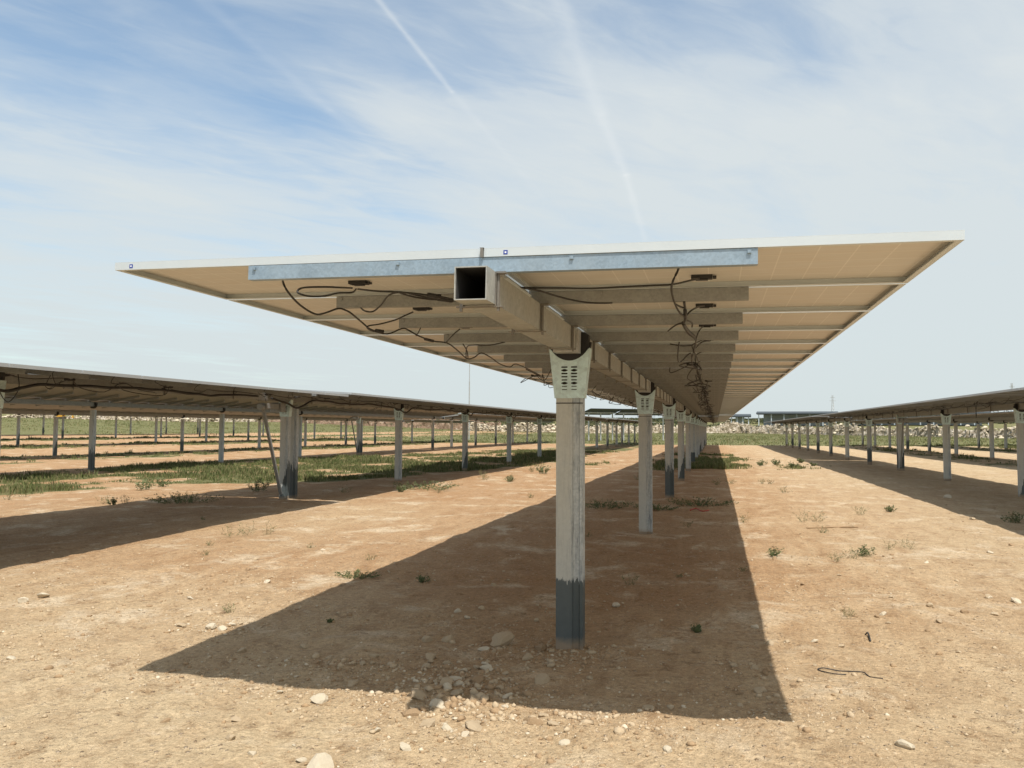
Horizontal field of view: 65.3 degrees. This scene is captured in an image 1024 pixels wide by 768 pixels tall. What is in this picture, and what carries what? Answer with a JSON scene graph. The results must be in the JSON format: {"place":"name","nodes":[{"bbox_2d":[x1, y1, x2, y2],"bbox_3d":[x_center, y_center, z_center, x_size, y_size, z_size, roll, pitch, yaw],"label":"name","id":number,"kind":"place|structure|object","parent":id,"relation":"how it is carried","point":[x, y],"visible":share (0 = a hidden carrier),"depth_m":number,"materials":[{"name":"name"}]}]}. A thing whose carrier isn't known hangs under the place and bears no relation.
{"place":"outdoors","nodes":[
{"label":"outdoors","id":0,"kind":"place"},
{"bbox_2d":[0,435,1016,494],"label":"grass","id":1,"kind":"structure","parent":0,"point":[524,457],"depth_m":33.55,"materials":[{"name":"green plant"}]},
{"bbox_2d":[0,414,1023,767],"bbox_3d":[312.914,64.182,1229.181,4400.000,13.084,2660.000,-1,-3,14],"label":"ground","id":2,"kind":"structure","parent":0,"point":[836,488],"depth_m":7.18,"materials":[{"name":"brown soil"}]},
{"bbox_2d":[18,597,28,602],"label":"stone","id":3,"kind":"object","parent":2,"relation":"on","point":[23,599],"visible":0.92,"depth_m":7.18,"materials":[{"name":"white stone"}]},
{"bbox_2d":[37,592,49,597],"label":"stone","id":4,"kind":"object","parent":2,"relation":"on","point":[42,595],"visible":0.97,"depth_m":7.39,"materials":[{"name":"white stone"}]},
{"bbox_2d":[107,497,116,504],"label":"weed","id":5,"kind":"object","parent":2,"relation":"on","point":[113,501],"visible":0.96,"depth_m":16.22,"materials":[{"name":"green plant"}]},
{"bbox_2d":[33,414,198,434],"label":"solar tracker","id":6,"kind":"object","parent":2,"relation":"on","point":[43,423],"visible":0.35,"depth_m":104.40,"materials":[{"name":"metal"}]},
{"bbox_2d":[2,414,261,421],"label":"rock bank","id":7,"kind":"object","parent":2,"relation":"on","point":[170,419],"visible":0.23,"depth_m":248.08,"materials":[{"name":"white stone"}]},
{"bbox_2d":[135,478,155,489],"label":"weed","id":8,"kind":"object","parent":2,"relation":"on","point":[146,487],"visible":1,"depth_m":19.95,"materials":[{"name":"green plant"}]},
{"bbox_2d":[36,414,278,438],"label":"solar tracker","id":9,"kind":"object","parent":2,"relation":"on","point":[62,432],"visible":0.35,"depth_m":89.95,"materials":[{"name":"metal"}]},
{"bbox_2d":[155,476,171,486],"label":"weed","id":10,"kind":"object","parent":2,"relation":"on","point":[160,482],"visible":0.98,"depth_m":21.33,"materials":[{"name":"green plant"}]},
{"bbox_2d":[2,413,341,446],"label":"solar tracker","id":11,"kind":"object","parent":2,"relation":"on","point":[155,437],"visible":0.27,"depth_m":68.61,"materials":[{"name":"metal"}]},
{"bbox_2d":[0,363,348,445],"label":"solar tracker","id":12,"kind":"object","parent":2,"relation":"on","point":[28,376],"visible":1,"depth_m":11.85,"materials":[{"name":"metal"}]},
{"bbox_2d":[142,490,224,503],"bbox_3d":[-6.828,2.352,16.581,1.667,0.281,1.146,-1,-3,14],"label":"weed","id":13,"kind":"object","parent":2,"relation":"on","point":[179,499],"visible":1,"depth_m":16.61,"materials":[{"name":"green plant"}]},
{"bbox_2d":[2,407,417,457],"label":"solar tracker","id":14,"kind":"object","parent":2,"relation":"on","point":[54,412],"visible":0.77,"depth_m":49.42,"materials":[{"name":"metal"}]},
{"bbox_2d":[205,623,216,629],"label":"stone","id":15,"kind":"object","parent":2,"relation":"on","point":[212,626],"visible":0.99,"depth_m":6.29,"materials":[{"name":"white stone"}]},
{"bbox_2d":[217,625,226,630],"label":"stone","id":16,"kind":"object","parent":2,"relation":"on","point":[222,628],"visible":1,"depth_m":6.29,"materials":[{"name":"white stone"}]},
{"bbox_2d":[225,734,235,740],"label":"stone","id":17,"kind":"object","parent":2,"relation":"on","point":[229,737],"visible":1,"depth_m":4.05,"materials":[{"name":"stone"}]},
{"bbox_2d":[3,384,457,471],"bbox_3d":[-12.153,2.407,37.256,4.016,3.290,52.705,-1,-3,14],"label":"solar tracker","id":18,"kind":"object","parent":2,"relation":"on","point":[43,397],"visible":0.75,"depth_m":31.55,"materials":[{"name":"metal"}]},
{"bbox_2d":[231,716,241,721],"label":"stone","id":19,"kind":"object","parent":2,"relation":"on","point":[235,719],"visible":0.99,"depth_m":4.32,"materials":[{"name":"stone"}]},
{"bbox_2d":[237,647,245,652],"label":"stone","id":20,"kind":"object","parent":2,"relation":"on","point":[242,650],"visible":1,"depth_m":5.67,"materials":[{"name":"stone"}]},
{"bbox_2d":[239,521,255,535],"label":"weed","id":21,"kind":"object","parent":2,"relation":"on","point":[248,529],"visible":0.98,"depth_m":11.70,"materials":[{"name":"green plant"}]},
{"bbox_2d":[245,478,270,491],"bbox_3d":[-6.239,2.474,19.678,0.628,0.385,0.596,-1,-3,14],"label":"weed","id":22,"kind":"object","parent":2,"relation":"on","point":[262,487],"visible":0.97,"depth_m":19.64,"materials":[{"name":"green plant"}]},
{"bbox_2d":[295,757,306,762],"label":"stone","id":23,"kind":"object","parent":2,"relation":"on","point":[302,759],"visible":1,"depth_m":3.79,"materials":[{"name":"white stone"}]},
{"bbox_2d":[300,643,309,648],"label":"stone","id":24,"kind":"object","parent":2,"relation":"on","point":[303,645],"visible":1,"depth_m":5.82,"materials":[{"name":"stone"}]},
{"bbox_2d":[310,693,327,703],"bbox_3d":[-1.113,1.827,4.646,0.092,0.058,0.096,-2,-4,33],"label":"stone","id":25,"kind":"object","parent":2,"relation":"on","point":[319,698],"visible":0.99,"depth_m":4.62,"materials":[{"name":"white stone"}]},
{"bbox_2d":[306,752,333,767],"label":"stone","id":26,"kind":"object","parent":2,"relation":"on","point":[322,760],"visible":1,"depth_m":3.72,"materials":[{"name":"white stone"}]},
{"bbox_2d":[348,680,357,686],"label":"stone","id":27,"kind":"object","parent":2,"relation":"on","point":[351,683],"visible":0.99,"depth_m":4.91,"materials":[{"name":"stone"}]},
{"bbox_2d":[335,569,381,579],"bbox_3d":[-1.652,2.035,8.555,0.558,0.097,0.390,-1,-3,14],"label":"weed","id":28,"kind":"object","parent":2,"relation":"on","point":[356,575],"visible":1,"depth_m":8.55,"materials":[{"name":"green plant"}]},
{"bbox_2d":[261,419,500,429],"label":"rock bank","id":29,"kind":"object","parent":2,"relation":"on","point":[446,426],"visible":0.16,"depth_m":276.96,"materials":[{"name":"beige stone"}]},
{"bbox_2d":[396,485,406,491],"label":"weed","id":30,"kind":"object","parent":2,"relation":"on","point":[399,489],"visible":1,"depth_m":19.62,"materials":[{"name":"green plant"}]},
{"bbox_2d":[400,742,411,750],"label":"stone","id":31,"kind":"object","parent":2,"relation":"on","point":[405,746],"visible":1,"depth_m":3.91,"materials":[{"name":"white stone"}]},
{"bbox_2d":[400,708,419,716],"bbox_3d":[-0.559,1.812,4.389,0.136,0.053,0.071,-8,9,17],"label":"stone","id":32,"kind":"object","parent":2,"relation":"on","point":[411,712],"visible":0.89,"depth_m":4.37,"materials":[{"name":"beige stone"}]},
{"bbox_2d":[410,688,426,699],"bbox_3d":[-0.549,1.808,4.643,0.125,0.067,0.095,16,2,38],"label":"stone","id":33,"kind":"object","parent":2,"relation":"on","point":[416,693],"visible":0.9,"depth_m":4.62,"materials":[{"name":"stone"}]},
{"bbox_2d":[416,575,429,582],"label":"weed","id":34,"kind":"object","parent":2,"relation":"on","point":[421,579],"visible":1,"depth_m":8.38,"materials":[{"name":"green plant"}]},
{"bbox_2d":[420,706,428,711],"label":"stone","id":35,"kind":"object","parent":2,"relation":"on","point":[423,708],"visible":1,"depth_m":4.43,"materials":[{"name":"beige stone"}]},
{"bbox_2d":[393,480,458,490],"bbox_3d":[-2.233,2.599,20.568,1.860,0.289,1.310,-1,-3,14],"label":"weed","id":36,"kind":"object","parent":2,"relation":"on","point":[429,486],"visible":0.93,"depth_m":20.52,"materials":[{"name":"green plant"}]},
{"bbox_2d":[419,718,434,726],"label":"stone","id":37,"kind":"object","parent":2,"relation":"on","point":[430,722],"visible":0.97,"depth_m":4.22,"materials":[{"name":"stone"}]},
{"bbox_2d":[421,635,432,641],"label":"stone","id":38,"kind":"object","parent":2,"relation":"on","point":[425,638],"visible":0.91,"depth_m":5.98,"materials":[{"name":"stone"}]},
{"bbox_2d":[425,653,435,659],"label":"stone","id":39,"kind":"object","parent":2,"relation":"on","point":[430,656],"visible":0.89,"depth_m":5.50,"materials":[{"name":"stone"}]},
{"bbox_2d":[255,389,612,499],"bbox_3d":[0.348,2.679,38.795,4.036,2.991,45.772,-1,-3,14],"label":"solar tracker","id":40,"kind":"object","parent":2,"relation":"on","point":[287,475],"visible":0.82,"depth_m":19.89,"materials":[{"name":"metal"}]},
{"bbox_2d":[429,698,443,706],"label":"stone","id":41,"kind":"object","parent":2,"relation":"on","point":[434,701],"visible":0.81,"depth_m":4.51,"materials":[{"name":"white stone"}]},
{"bbox_2d":[403,419,479,442],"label":"solar tracker","id":42,"kind":"object","parent":2,"relation":"on","point":[435,421],"visible":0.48,"depth_m":92.63,"materials":[{"name":"metal"}]},
{"bbox_2d":[439,677,452,684],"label":"stone","id":43,"kind":"object","parent":2,"relation":"on","point":[446,680],"visible":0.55,"depth_m":4.82,"materials":[{"name":"stone"}]},
{"bbox_2d":[441,725,452,730],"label":"stone","id":44,"kind":"object","parent":2,"relation":"on","point":[447,727],"visible":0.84,"depth_m":4.19,"materials":[{"name":"white stone"}]},
{"bbox_2d":[443,682,451,689],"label":"stone","id":45,"kind":"object","parent":2,"relation":"on","point":[447,685],"visible":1,"depth_m":4.74,"materials":[{"name":"white stone"}]},
{"bbox_2d":[441,634,454,642],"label":"stone","id":46,"kind":"object","parent":2,"relation":"on","point":[447,638],"visible":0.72,"depth_m":5.98,"materials":[{"name":"stone"}]},
{"bbox_2d":[450,676,461,680],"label":"stone","id":47,"kind":"object","parent":2,"relation":"on","point":[456,677],"visible":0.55,"depth_m":4.96,"materials":[{"name":"white stone"}]},
{"bbox_2d":[450,689,462,696],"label":"stone","id":48,"kind":"object","parent":2,"relation":"on","point":[456,692],"visible":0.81,"depth_m":4.68,"materials":[{"name":"stone"}]},
{"bbox_2d":[452,680,463,685],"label":"stone","id":49,"kind":"object","parent":2,"relation":"on","point":[458,682],"visible":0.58,"depth_m":4.84,"materials":[{"name":"white stone"}]},
{"bbox_2d":[461,731,468,736],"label":"stone","id":50,"kind":"object","parent":2,"relation":"on","point":[464,733],"visible":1,"depth_m":4.12,"materials":[{"name":"white stone"}]},
{"bbox_2d":[468,364,469,439],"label":"mast","id":51,"kind":"object","parent":2,"relation":"on","point":[469,403],"visible":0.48,"depth_m":119.82,"materials":[{"name":"metal"}]},
{"bbox_2d":[465,720,482,731],"bbox_3d":[-0.208,1.806,4.219,0.129,0.047,0.085,12,-6,36],"label":"stone","id":52,"kind":"object","parent":2,"relation":"on","point":[473,725],"visible":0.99,"depth_m":4.20,"materials":[{"name":"stone"}]},
{"bbox_2d":[469,675,483,683],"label":"stone","id":53,"kind":"object","parent":2,"relation":"on","point":[478,679],"visible":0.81,"depth_m":4.92,"materials":[{"name":"beige stone"}]},
{"bbox_2d":[478,646,489,650],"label":"stone","id":54,"kind":"object","parent":2,"relation":"on","point":[483,648],"visible":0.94,"depth_m":5.74,"materials":[{"name":"white stone"}]},
{"bbox_2d":[480,664,491,669],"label":"stone","id":55,"kind":"object","parent":2,"relation":"on","point":[484,667],"visible":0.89,"depth_m":5.25,"materials":[{"name":"white stone"}]},
{"bbox_2d":[441,413,555,448],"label":"solar tracker","id":56,"kind":"object","parent":2,"relation":"on","point":[479,417],"visible":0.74,"depth_m":75.10,"materials":[{"name":"metal"}]},
{"bbox_2d":[490,631,514,646],"bbox_3d":[-0.087,1.912,5.952,0.160,0.125,0.196,-1,-3,23],"label":"stone","id":57,"kind":"object","parent":2,"relation":"on","point":[502,638],"visible":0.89,"depth_m":5.92,"materials":[{"name":"stone"}]},
{"bbox_2d":[502,692,512,698],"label":"stone","id":58,"kind":"object","parent":2,"relation":"on","point":[506,696],"visible":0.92,"depth_m":4.65,"materials":[{"name":"white stone"}]},
{"bbox_2d":[503,475,514,481],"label":"weed","id":59,"kind":"object","parent":2,"relation":"on","point":[509,478],"visible":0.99,"depth_m":23.82,"materials":[{"name":"green plant"}]},
{"bbox_2d":[1,416,1016,446],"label":"meadow grass","id":60,"kind":"structure","parent":2,"relation":"on","point":[762,438],"depth_m":140.95,"materials":[{"name":"green plant"}]},
{"bbox_2d":[468,422,555,432],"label":"rock bank","id":61,"kind":"object","parent":2,"relation":"on","point":[520,427],"visible":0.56,"depth_m":263.06,"materials":[{"name":"white stone"}]},
{"bbox_2d":[510,710,520,715],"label":"stone","id":62,"kind":"object","parent":2,"relation":"on","point":[516,712],"visible":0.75,"depth_m":4.41,"materials":[{"name":"beige stone"}]},
{"bbox_2d":[522,652,533,660],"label":"stone","id":63,"kind":"object","parent":2,"relation":"on","point":[527,656],"visible":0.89,"depth_m":5.55,"materials":[{"name":"stone"}]},
{"bbox_2d":[523,717,543,725],"bbox_3d":[0.114,1.804,4.272,0.110,0.046,0.059,0,-3,1],"label":"stone","id":64,"kind":"object","parent":2,"relation":"on","point":[534,721],"visible":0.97,"depth_m":4.25,"materials":[{"name":"beige stone"}]},
{"bbox_2d":[115,230,964,649],"bbox_3d":[5.088,1.944,24.189,4.040,2.912,42.829,-1,-3,14],"label":"solar tracker","id":65,"kind":"object","parent":2,"relation":"on","point":[687,332],"visible":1,"depth_m":5.20,"materials":[{"name":"metal"}]},
{"bbox_2d":[535,643,545,651],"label":"stone","id":66,"kind":"object","parent":2,"relation":"on","point":[541,647],"visible":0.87,"depth_m":5.79,"materials":[{"name":"beige stone"}]},
{"bbox_2d":[535,673,549,683],"bbox_3d":[0.192,1.856,5.011,0.080,0.063,0.128,-1,-3,19],"label":"stone","id":67,"kind":"object","parent":2,"relation":"on","point":[542,678],"visible":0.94,"depth_m":5.00,"materials":[{"name":"stone"}]},
{"bbox_2d":[535,465,550,473],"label":"weed","id":68,"kind":"object","parent":2,"relation":"on","point":[540,470],"visible":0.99,"depth_m":28.21,"materials":[{"name":"green plant"}]},
{"bbox_2d":[547,720,558,725],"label":"stone","id":69,"kind":"object","parent":2,"relation":"on","point":[551,722],"visible":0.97,"depth_m":4.24,"materials":[{"name":"stone"}]},
{"bbox_2d":[559,739,569,745],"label":"stone","id":70,"kind":"object","parent":2,"relation":"on","point":[562,742],"visible":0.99,"depth_m":3.98,"materials":[{"name":"white stone"}]},
{"bbox_2d":[585,408,621,439],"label":"solar tracker","id":71,"kind":"object","parent":2,"relation":"on","point":[596,411],"visible":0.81,"depth_m":118.45,"materials":[{"name":"metal"}]},
{"bbox_2d":[585,498,631,508],"bbox_3d":[1.768,2.411,16.075,1.382,0.218,0.903,-1,-3,14],"label":"weed","id":72,"kind":"object","parent":2,"relation":"on","point":[605,505],"visible":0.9,"depth_m":16.03,"materials":[{"name":"green plant"}]},
{"bbox_2d":[591,418,655,449],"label":"solar tracker","id":73,"kind":"object","parent":2,"relation":"on","point":[622,421],"visible":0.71,"depth_m":75.87,"materials":[{"name":"metal"}]},
{"bbox_2d":[621,575,638,584],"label":"weed","id":74,"kind":"object","parent":2,"relation":"on","point":[633,583],"visible":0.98,"depth_m":8.20,"materials":[{"name":"green plant"}]},
{"bbox_2d":[262,413,1015,430],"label":"scrub","id":75,"kind":"object","parent":2,"relation":"on","point":[659,420],"visible":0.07,"depth_m":441.15,"materials":[{"name":"green plant"}]},
{"bbox_2d":[615,409,663,440],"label":"solar tracker","id":76,"kind":"object","parent":2,"relation":"on","point":[623,412],"visible":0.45,"depth_m":119.37,"materials":[{"name":"metal"}]},
{"bbox_2d":[642,705,653,708],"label":"stone","id":77,"kind":"object","parent":2,"relation":"on","point":[648,706],"visible":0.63,"depth_m":4.47,"materials":[{"name":"stone"}]},
{"bbox_2d":[633,503,681,510],"bbox_3d":[2.835,2.405,15.681,1.014,0.178,0.702,-1,-3,14],"label":"weed","id":78,"kind":"object","parent":2,"relation":"on","point":[664,508],"visible":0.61,"depth_m":15.66,"materials":[{"name":"green plant"}]},
{"bbox_2d":[663,745,671,752],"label":"stone","id":79,"kind":"object","parent":2,"relation":"on","point":[667,748],"visible":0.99,"depth_m":3.85,"materials":[{"name":"white stone"}]},
{"bbox_2d":[690,623,701,632],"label":"weed","id":80,"kind":"object","parent":2,"relation":"on","point":[697,629],"visible":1,"depth_m":6.34,"materials":[{"name":"green plant"}]},
{"bbox_2d":[691,648,701,652],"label":"stone","id":81,"kind":"object","parent":2,"relation":"on","point":[696,650],"visible":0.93,"depth_m":5.75,"materials":[{"name":"beige stone"}]},
{"bbox_2d":[662,414,732,455],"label":"solar tracker","id":82,"kind":"object","parent":2,"relation":"on","point":[702,431],"visible":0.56,"depth_m":60.38,"materials":[{"name":"metal"}]},
{"bbox_2d":[667,496,738,506],"bbox_3d":[3.929,2.431,16.556,1.473,0.249,0.977,-1,-3,14],"label":"weed","id":83,"kind":"object","parent":2,"relation":"on","point":[698,502],"visible":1,"depth_m":16.52,"materials":[{"name":"green plant"}]},
{"bbox_2d":[731,414,750,423],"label":"open shed","id":84,"kind":"structure","parent":2,"relation":"on","point":[739,418],"depth_m":378.12,"materials":[{"name":"grey metal"}]},
{"bbox_2d":[753,686,766,692],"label":"stone","id":85,"kind":"object","parent":2,"relation":"on","point":[762,689],"visible":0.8,"depth_m":4.77,"materials":[{"name":"stone"}]},
{"bbox_2d":[756,459,767,465],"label":"weed","id":86,"kind":"object","parent":2,"relation":"on","point":[760,463],"visible":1,"depth_m":36.19,"materials":[{"name":"green plant"}]},
{"bbox_2d":[765,640,773,645],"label":"stone","id":87,"kind":"object","parent":2,"relation":"on","point":[769,643],"visible":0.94,"depth_m":5.91,"materials":[{"name":"stone"}]},
{"bbox_2d":[766,546,783,556],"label":"weed","id":88,"kind":"object","parent":2,"relation":"on","point":[772,554],"visible":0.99,"depth_m":10.05,"materials":[{"name":"green plant"}]},
{"bbox_2d":[542,420,1015,438],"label":"rock bank","id":89,"kind":"object","parent":2,"relation":"on","point":[776,428],"visible":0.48,"depth_m":233.10,"materials":[{"name":"white stone"}]},
{"bbox_2d":[756,411,837,425],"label":"open shed","id":90,"kind":"structure","parent":2,"relation":"on","point":[768,416],"depth_m":406.72,"materials":[{"name":"grey metal"}]},
{"bbox_2d":[764,416,851,459],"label":"solar tracker","id":91,"kind":"object","parent":2,"relation":"on","point":[808,420],"visible":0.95,"depth_m":57.56,"materials":[{"name":"metal"}]},
{"bbox_2d":[806,526,858,528],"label":"twig","id":92,"kind":"object","parent":2,"relation":"on","point":[833,527],"visible":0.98,"depth_m":13.09,"materials":[{"name":"beige wood"}]},
{"bbox_2d":[842,607,856,618],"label":"weed","id":93,"kind":"object","parent":2,"relation":"on","point":[849,614],"visible":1,"depth_m":6.76,"materials":[{"name":"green plant"}]},
{"bbox_2d":[817,667,882,678],"bbox_3d":[2.190,1.877,5.194,0.383,0.022,0.148,-1,-3,14],"label":"cable offcut","id":94,"kind":"object","parent":2,"relation":"on","point":[843,671],"visible":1,"depth_m":5.22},
{"bbox_2d":[852,544,876,555],"bbox_3d":[4.396,2.075,9.980,0.264,0.170,0.236,-3,-4,43],"label":"weed","id":95,"kind":"object","parent":2,"relation":"on","point":[867,552],"visible":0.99,"depth_m":9.96,"materials":[{"name":"green plant"}]},
{"bbox_2d":[884,504,897,511],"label":"weed","id":96,"kind":"object","parent":2,"relation":"on","point":[889,509],"visible":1,"depth_m":15.56,"materials":[{"name":"green plant"}]},
{"bbox_2d":[895,739,914,749],"bbox_3d":[1.895,1.742,3.853,0.084,0.056,0.096,18,-15,-42],"label":"stone","id":97,"kind":"object","parent":2,"relation":"on","point":[902,743],"visible":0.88,"depth_m":3.82,"materials":[{"name":"white stone"}]},
{"bbox_2d":[894,539,916,548],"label":"weed","id":98,"kind":"object","parent":2,"relation":"on","point":[906,543],"visible":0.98,"depth_m":10.69,"materials":[{"name":"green plant"}]},
{"bbox_2d":[814,387,1023,496],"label":"solar tracker","id":99,"kind":"object","parent":2,"relation":"on","point":[999,400],"visible":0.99,"depth_m":23.72,"materials":[{"name":"metal"}]},
{"bbox_2d":[850,411,990,424],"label":"open shed","id":100,"kind":"structure","parent":2,"relation":"on","point":[922,423],"depth_m":393.38,"materials":[{"name":"grey metal"}]},
{"bbox_2d":[838,411,1014,459],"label":"solar tracker","id":101,"kind":"object","parent":2,"relation":"on","point":[993,416],"visible":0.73,"depth_m":50.12,"materials":[{"name":"metal"}]},
{"bbox_2d":[937,419,1014,450],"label":"solar tracker","id":102,"kind":"object","parent":2,"relation":"on","point":[994,421],"visible":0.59,"depth_m":68.46,"materials":[{"name":"metal"}]},
{"bbox_2d":[1000,511,1023,522],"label":"weed","id":103,"kind":"object","parent":2,"relation":"on","point":[1016,517],"visible":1,"depth_m":13.89,"materials":[{"name":"green plant"}]},
{"bbox_2d":[1011,597,1021,602],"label":"stone","id":104,"kind":"object","parent":2,"relation":"on","point":[1015,600],"visible":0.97,"depth_m":7.52,"materials":[{"name":"white stone"}]},
{"bbox_2d":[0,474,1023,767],"bbox_3d":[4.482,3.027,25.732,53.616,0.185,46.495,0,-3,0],"label":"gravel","id":105,"kind":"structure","parent":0,"point":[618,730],"depth_m":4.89,"materials":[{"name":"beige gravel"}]},
{"bbox_2d":[0,0,1023,418],"label":"sky","id":106,"kind":"structure","parent":0,"point":[131,130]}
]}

